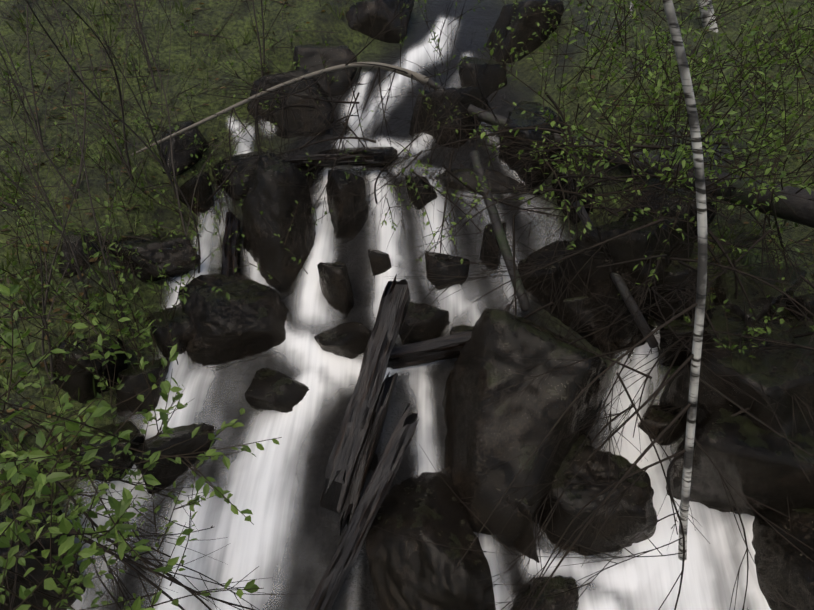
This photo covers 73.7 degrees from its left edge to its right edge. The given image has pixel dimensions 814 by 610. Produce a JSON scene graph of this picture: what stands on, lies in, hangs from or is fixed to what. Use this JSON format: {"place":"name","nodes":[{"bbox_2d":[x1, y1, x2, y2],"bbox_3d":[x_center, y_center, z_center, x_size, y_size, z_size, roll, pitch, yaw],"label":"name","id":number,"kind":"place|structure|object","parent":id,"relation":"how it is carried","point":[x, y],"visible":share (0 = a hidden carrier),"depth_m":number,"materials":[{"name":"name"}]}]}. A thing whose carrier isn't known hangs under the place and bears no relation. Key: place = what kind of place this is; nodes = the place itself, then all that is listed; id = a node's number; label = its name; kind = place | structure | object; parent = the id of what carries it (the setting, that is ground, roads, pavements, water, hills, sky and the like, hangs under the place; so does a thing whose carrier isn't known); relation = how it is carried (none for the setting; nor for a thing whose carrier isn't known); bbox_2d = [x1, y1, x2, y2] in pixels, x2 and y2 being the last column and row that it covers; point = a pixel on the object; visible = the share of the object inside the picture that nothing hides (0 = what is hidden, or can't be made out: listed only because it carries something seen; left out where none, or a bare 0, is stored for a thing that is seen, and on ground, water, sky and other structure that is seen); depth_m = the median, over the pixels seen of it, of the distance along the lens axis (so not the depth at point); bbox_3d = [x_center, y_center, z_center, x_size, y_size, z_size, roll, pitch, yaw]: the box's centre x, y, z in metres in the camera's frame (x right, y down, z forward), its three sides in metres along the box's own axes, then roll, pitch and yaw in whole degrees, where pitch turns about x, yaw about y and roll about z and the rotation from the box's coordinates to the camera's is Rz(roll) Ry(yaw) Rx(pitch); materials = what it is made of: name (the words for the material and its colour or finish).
{"place":"outdoors","nodes":[
{"label":"outdoors","id":0,"kind":"place"},
{"bbox_2d":[0,0,813,609],"bbox_3d":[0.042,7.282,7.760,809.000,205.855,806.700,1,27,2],"label":"terrain ground","id":1,"kind":"structure","parent":0,"point":[324,432],"depth_m":2.95,"materials":[{"name":"green plant"}]},
{"bbox_2d":[0,501,87,609],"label":"rock","id":2,"kind":"object","parent":1,"relation":"on","point":[38,573],"visible":0.42,"depth_m":1.89,"materials":[{"name":"black stone"}]},
{"bbox_2d":[59,229,109,278],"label":"rock","id":3,"kind":"object","parent":1,"relation":"on","point":[81,261],"visible":0.42,"depth_m":2.53,"materials":[{"name":"grey stone"}]},
{"bbox_2d":[53,333,127,403],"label":"rock","id":4,"kind":"object","parent":1,"relation":"on","point":[83,381],"visible":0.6,"depth_m":2.25,"materials":[{"name":"black stone"}]},
{"bbox_2d":[69,421,144,486],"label":"rock","id":5,"kind":"object","parent":1,"relation":"on","point":[124,461],"visible":0.42,"depth_m":2.15,"materials":[{"name":"black stone"}]},
{"bbox_2d":[116,357,169,419],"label":"rock","id":6,"kind":"object","parent":1,"relation":"on","point":[134,382],"visible":0.58,"depth_m":2.31,"materials":[{"name":"grey stone"}]},
{"bbox_2d":[107,232,200,282],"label":"rock","id":7,"kind":"object","parent":1,"relation":"on","point":[179,255],"visible":0.67,"depth_m":2.61,"materials":[{"name":"grey stone"}]},
{"bbox_2d":[146,303,195,358],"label":"rock","id":8,"kind":"object","parent":1,"relation":"on","point":[181,325],"visible":0.4,"depth_m":2.42,"materials":[{"name":"grey stone"}]},
{"bbox_2d":[133,422,216,493],"bbox_3d":[-0.965,0.581,2.278,0.360,0.190,0.248,-21,34,-35],"label":"rock","id":9,"kind":"object","parent":1,"relation":"on","point":[178,435],"visible":0.54,"depth_m":2.19,"materials":[{"name":"black stone"}]},
{"bbox_2d":[157,119,208,175],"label":"rock","id":10,"kind":"object","parent":1,"relation":"on","point":[180,158],"visible":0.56,"depth_m":3.03,"materials":[{"name":"black stone"}]},
{"bbox_2d":[178,172,216,220],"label":"rock","id":11,"kind":"object","parent":1,"relation":"on","point":[203,188],"visible":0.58,"depth_m":2.92,"materials":[{"name":"black stone"}]},
{"bbox_2d":[220,211,240,276],"bbox_3d":[-0.892,-0.236,2.734,0.083,0.076,0.661,4,53,-17],"label":"timber","id":12,"kind":"object","parent":1,"relation":"on","point":[228,259],"visible":0.6,"depth_m":2.75,"materials":[{"name":"brown wood"}]},
{"bbox_2d":[179,273,292,372],"bbox_3d":[-0.810,0.083,2.583,0.503,0.387,0.466,-13,30,-24],"label":"rock","id":13,"kind":"object","parent":1,"relation":"on","point":[249,319],"visible":0.85,"depth_m":2.44,"materials":[{"name":"black stone"}]},
{"bbox_2d":[212,150,265,200],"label":"rock","id":14,"kind":"object","parent":1,"relation":"on","point":[238,187],"visible":0.44,"depth_m":3.07,"materials":[{"name":"black stone"}]},
{"bbox_2d":[241,149,315,300],"bbox_3d":[-0.653,-0.336,2.780,0.383,0.885,0.428,17,32,30],"label":"rock","id":15,"kind":"object","parent":1,"relation":"on","point":[270,196],"visible":0.62,"depth_m":2.65,"materials":[{"name":"black stone"}]},
{"bbox_2d":[244,368,333,413],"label":"rock","id":16,"kind":"object","parent":1,"relation":"on","point":[269,389],"visible":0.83,"depth_m":2.31,"materials":[{"name":"grey stone"}]},
{"bbox_2d":[247,69,334,137],"bbox_3d":[-0.735,-1.271,3.481,0.577,0.459,0.435,1,27,2],"label":"rock","id":17,"kind":"object","parent":1,"relation":"on","point":[301,119],"visible":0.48,"depth_m":3.33,"materials":[{"name":"black stone"}]},
{"bbox_2d":[297,153,328,187],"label":"rock","id":18,"kind":"object","parent":1,"relation":"on","point":[306,169],"visible":0.06,"depth_m":3.12,"materials":[{"name":"black stone"}]},
{"bbox_2d":[286,152,386,166],"bbox_3d":[-0.418,-0.815,3.037,0.657,0.070,0.081,-2,16,1],"label":"timber","id":19,"kind":"object","parent":18,"relation":"on","point":[300,161],"visible":0.73,"depth_m":3.01,"materials":[{"name":"brown wood"}]},
{"bbox_2d":[293,44,356,96],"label":"rock","id":20,"kind":"object","parent":1,"relation":"on","point":[336,55],"visible":0.52,"depth_m":3.52,"materials":[{"name":"grey stone"}]},
{"bbox_2d":[317,261,353,318],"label":"rock","id":21,"kind":"object","parent":1,"relation":"on","point":[336,286],"visible":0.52,"depth_m":2.57,"materials":[{"name":"black stone"}]},
{"bbox_2d":[314,322,371,359],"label":"rock","id":22,"kind":"object","parent":1,"relation":"on","point":[349,340],"visible":0.6,"depth_m":2.43,"materials":[{"name":"grey stone"}]},
{"bbox_2d":[326,169,368,244],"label":"rock","id":23,"kind":"object","parent":1,"relation":"on","point":[339,205],"visible":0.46,"depth_m":2.85,"materials":[{"name":"black stone"}]},
{"bbox_2d":[306,403,418,609],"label":"timber","id":24,"kind":"object","parent":1,"relation":"on","point":[349,547],"visible":1,"depth_m":1.92,"materials":[{"name":"grey wood"}]},
{"bbox_2d":[317,146,410,170],"bbox_3d":[-0.295,-0.877,3.219,0.728,0.141,0.252,1,27,2],"label":"timber","id":25,"kind":"object","parent":1,"relation":"on","point":[389,151],"visible":0.29,"depth_m":3.15,"materials":[{"name":"black wood"}]},
{"bbox_2d":[319,273,410,512],"bbox_3d":[-0.158,0.322,2.150,0.117,0.957,0.099,15,-15,8],"label":"timber","id":26,"kind":"object","parent":1,"relation":"on","point":[352,435],"visible":1,"depth_m":2.11,"materials":[{"name":"grey wood"}]},
{"bbox_2d":[337,371,398,535],"bbox_3d":[-0.150,0.559,2.104,0.053,0.055,0.656,12,69,13],"label":"timber","id":27,"kind":"object","parent":26,"relation":"attached to","point":[365,459],"visible":0.94,"depth_m":2.09,"materials":[{"name":"grey wood"}]},
{"bbox_2d":[367,249,391,281],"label":"rock","id":28,"kind":"object","parent":1,"relation":"on","point":[380,262],"visible":0.48,"depth_m":2.68,"materials":[{"name":"black stone"}]},
{"bbox_2d":[346,0,414,42],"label":"rock","id":29,"kind":"object","parent":1,"relation":"on","point":[386,10],"visible":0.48,"depth_m":3.79,"materials":[{"name":"black stone"}]},
{"bbox_2d":[0,0,813,609],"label":"bare twigs","id":30,"kind":"object","parent":1,"relation":"on","point":[688,284],"visible":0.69,"depth_m":2.15,"materials":[{"name":"brown wood"}]},
{"bbox_2d":[0,0,813,605],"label":"bare branch","id":31,"kind":"object","parent":1,"relation":"on","point":[342,66],"visible":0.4,"depth_m":3.00,"materials":[{"name":"brown wood"}]},
{"bbox_2d":[0,0,813,609],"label":"grassy hillside","id":32,"kind":"structure","parent":1,"relation":"on","point":[40,488],"depth_m":2.06,"materials":[{"name":"green plant"}]},
{"bbox_2d":[64,2,770,609],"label":"stream water","id":33,"kind":"structure","parent":1,"relation":"on","point":[258,488],"depth_m":2.14,"materials":[{"name":"white liquid"}]},
{"bbox_2d":[405,174,436,215],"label":"rock","id":34,"kind":"object","parent":1,"relation":"on","point":[417,206],"visible":0.46,"depth_m":2.94,"materials":[{"name":"black stone"}]},
{"bbox_2d":[398,301,450,344],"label":"rock","id":35,"kind":"object","parent":1,"relation":"on","point":[432,322],"visible":0.73,"depth_m":2.49,"materials":[{"name":"black stone"}]},
{"bbox_2d":[366,463,495,609],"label":"rock","id":36,"kind":"object","parent":1,"relation":"on","point":[407,573],"visible":0.88,"depth_m":1.77,"materials":[{"name":"black stone"}]},
{"bbox_2d":[425,251,469,293],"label":"rock","id":37,"kind":"object","parent":1,"relation":"on","point":[454,269],"visible":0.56,"depth_m":2.66,"materials":[{"name":"black stone"}]},
{"bbox_2d":[409,86,487,147],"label":"rock","id":38,"kind":"object","parent":1,"relation":"on","point":[464,100],"visible":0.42,"depth_m":3.20,"materials":[{"name":"black stone"}]},
{"bbox_2d":[450,325,473,334],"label":"rock","id":39,"kind":"object","parent":1,"relation":"on","point":[460,329],"visible":0.25,"depth_m":2.50,"materials":[{"name":"grey stone"}]},
{"bbox_2d":[458,56,506,98],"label":"rock","id":40,"kind":"object","parent":1,"relation":"on","point":[491,79],"visible":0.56,"depth_m":3.46,"materials":[{"name":"black stone"}]},
{"bbox_2d":[427,169,540,194],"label":"rock","id":41,"kind":"object","parent":1,"relation":"on","point":[470,180],"visible":0.58,"depth_m":3.02,"materials":[{"name":"grey stone"}]},
{"bbox_2d":[478,221,506,277],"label":"rock","id":42,"kind":"object","parent":1,"relation":"on","point":[488,250],"visible":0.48,"depth_m":2.73,"materials":[{"name":"black stone"}]},
{"bbox_2d":[492,488,538,570],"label":"rock","id":43,"kind":"object","parent":1,"relation":"on","point":[522,542],"visible":0.19,"depth_m":1.98,"materials":[{"name":"black stone"}]},
{"bbox_2d":[486,0,563,62],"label":"rock","id":44,"kind":"object","parent":1,"relation":"on","point":[524,27],"visible":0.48,"depth_m":3.65,"materials":[{"name":"black stone"}]},
{"bbox_2d":[442,308,608,547],"bbox_3d":[0.426,0.340,2.293,0.681,0.723,0.986,22,34,36],"label":"rock","id":45,"kind":"object","parent":1,"relation":"on","point":[482,374],"visible":0.9,"depth_m":2.04,"materials":[{"name":"grey stone"}]},
{"bbox_2d":[387,331,471,368],"bbox_3d":[0.127,0.200,2.381,0.602,0.114,0.060,-11,47,-3],"label":"timber","id":46,"kind":"object","parent":45,"relation":"on","point":[432,350],"visible":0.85,"depth_m":2.35,"materials":[{"name":"brown wood"}]},
{"bbox_2d":[498,101,565,188],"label":"rock","id":47,"kind":"object","parent":1,"relation":"on","point":[516,118],"visible":0.42,"depth_m":3.01,"materials":[{"name":"black stone"}]},
{"bbox_2d":[510,575,578,609],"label":"rock","id":48,"kind":"object","parent":1,"relation":"on","point":[555,584],"visible":0.77,"depth_m":1.89,"materials":[{"name":"black stone"}]},
{"bbox_2d":[518,240,573,304],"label":"rock","id":49,"kind":"object","parent":1,"relation":"on","point":[539,293],"visible":0.25,"depth_m":2.63,"materials":[{"name":"black stone"}]},
{"bbox_2d":[551,171,594,223],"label":"rock","id":50,"kind":"object","parent":1,"relation":"on","point":[590,190],"visible":0.38,"depth_m":2.83,"materials":[{"name":"black stone"}]},
{"bbox_2d":[535,443,656,562],"bbox_3d":[0.684,0.786,2.169,0.503,0.438,0.405,1,27,2],"label":"rock","id":51,"kind":"object","parent":1,"relation":"on","point":[637,500],"visible":0.67,"depth_m":2.01,"materials":[{"name":"black stone"}]},
{"bbox_2d":[561,296,658,359],"bbox_3d":[0.953,0.086,2.521,0.492,0.318,0.260,1,27,2],"label":"rock","id":52,"kind":"object","parent":1,"relation":"on","point":[571,309],"visible":0.29,"depth_m":2.48,"materials":[{"name":"black stone"}]},
{"bbox_2d":[541,214,694,347],"bbox_3d":[1.013,-0.196,2.620,0.535,0.584,0.628,24,36,39],"label":"rock","id":53,"kind":"object","parent":1,"relation":"on","point":[621,250],"visible":0.48,"depth_m":2.37,"materials":[{"name":"black stone"}]},
{"bbox_2d":[427,79,813,347],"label":"fallen tree","id":54,"kind":"object","parent":1,"relation":"on","point":[802,208],"visible":0.44,"depth_m":2.47,"materials":[{"name":"wood"}]},
{"bbox_2d":[638,405,685,452],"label":"rock","id":55,"kind":"object","parent":1,"relation":"on","point":[655,424],"visible":0.58,"depth_m":2.24,"materials":[{"name":"black stone"}]},
{"bbox_2d":[620,189,717,242],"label":"rock","id":56,"kind":"object","parent":1,"relation":"on","point":[675,208],"visible":0.08,"depth_m":2.59,"materials":[{"name":"black stone"}]},
{"bbox_2d":[650,257,696,326],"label":"rock","id":57,"kind":"object","parent":1,"relation":"on","point":[676,305],"visible":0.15,"depth_m":2.35,"materials":[{"name":"black stone"}]},
{"bbox_2d":[630,0,717,560],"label":"birch trunks","id":58,"kind":"object","parent":1,"relation":"on","point":[682,61],"visible":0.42,"depth_m":1.29,"materials":[{"name":"white plant"}]},
{"bbox_2d":[659,319,693,366],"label":"rock","id":59,"kind":"object","parent":1,"relation":"on","point":[668,343],"visible":0.27,"depth_m":2.29,"materials":[{"name":"black stone"}]},
{"bbox_2d":[657,297,813,438],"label":"rock","id":60,"kind":"object","parent":1,"relation":"on","point":[710,401],"visible":0.46,"depth_m":1.96,"materials":[{"name":"grey stone"}]},
{"bbox_2d":[666,405,813,518],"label":"rock","id":61,"kind":"object","parent":1,"relation":"on","point":[749,459],"visible":0.44,"depth_m":1.86,"materials":[{"name":"black stone"}]},
{"bbox_2d":[712,267,806,322],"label":"rock","id":62,"kind":"object","parent":1,"relation":"on","point":[758,301],"visible":0.4,"depth_m":2.27,"materials":[{"name":"black stone"}]},
{"bbox_2d":[747,508,813,609],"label":"rock","id":63,"kind":"object","parent":1,"relation":"on","point":[785,567],"visible":0.46,"depth_m":1.89,"materials":[{"name":"black stone"}]},
{"bbox_2d":[786,293,813,321],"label":"rock","id":64,"kind":"object","parent":1,"relation":"on","point":[811,304],"visible":0.15,"depth_m":2.16,"materials":[{"name":"black stone"}]}
]}

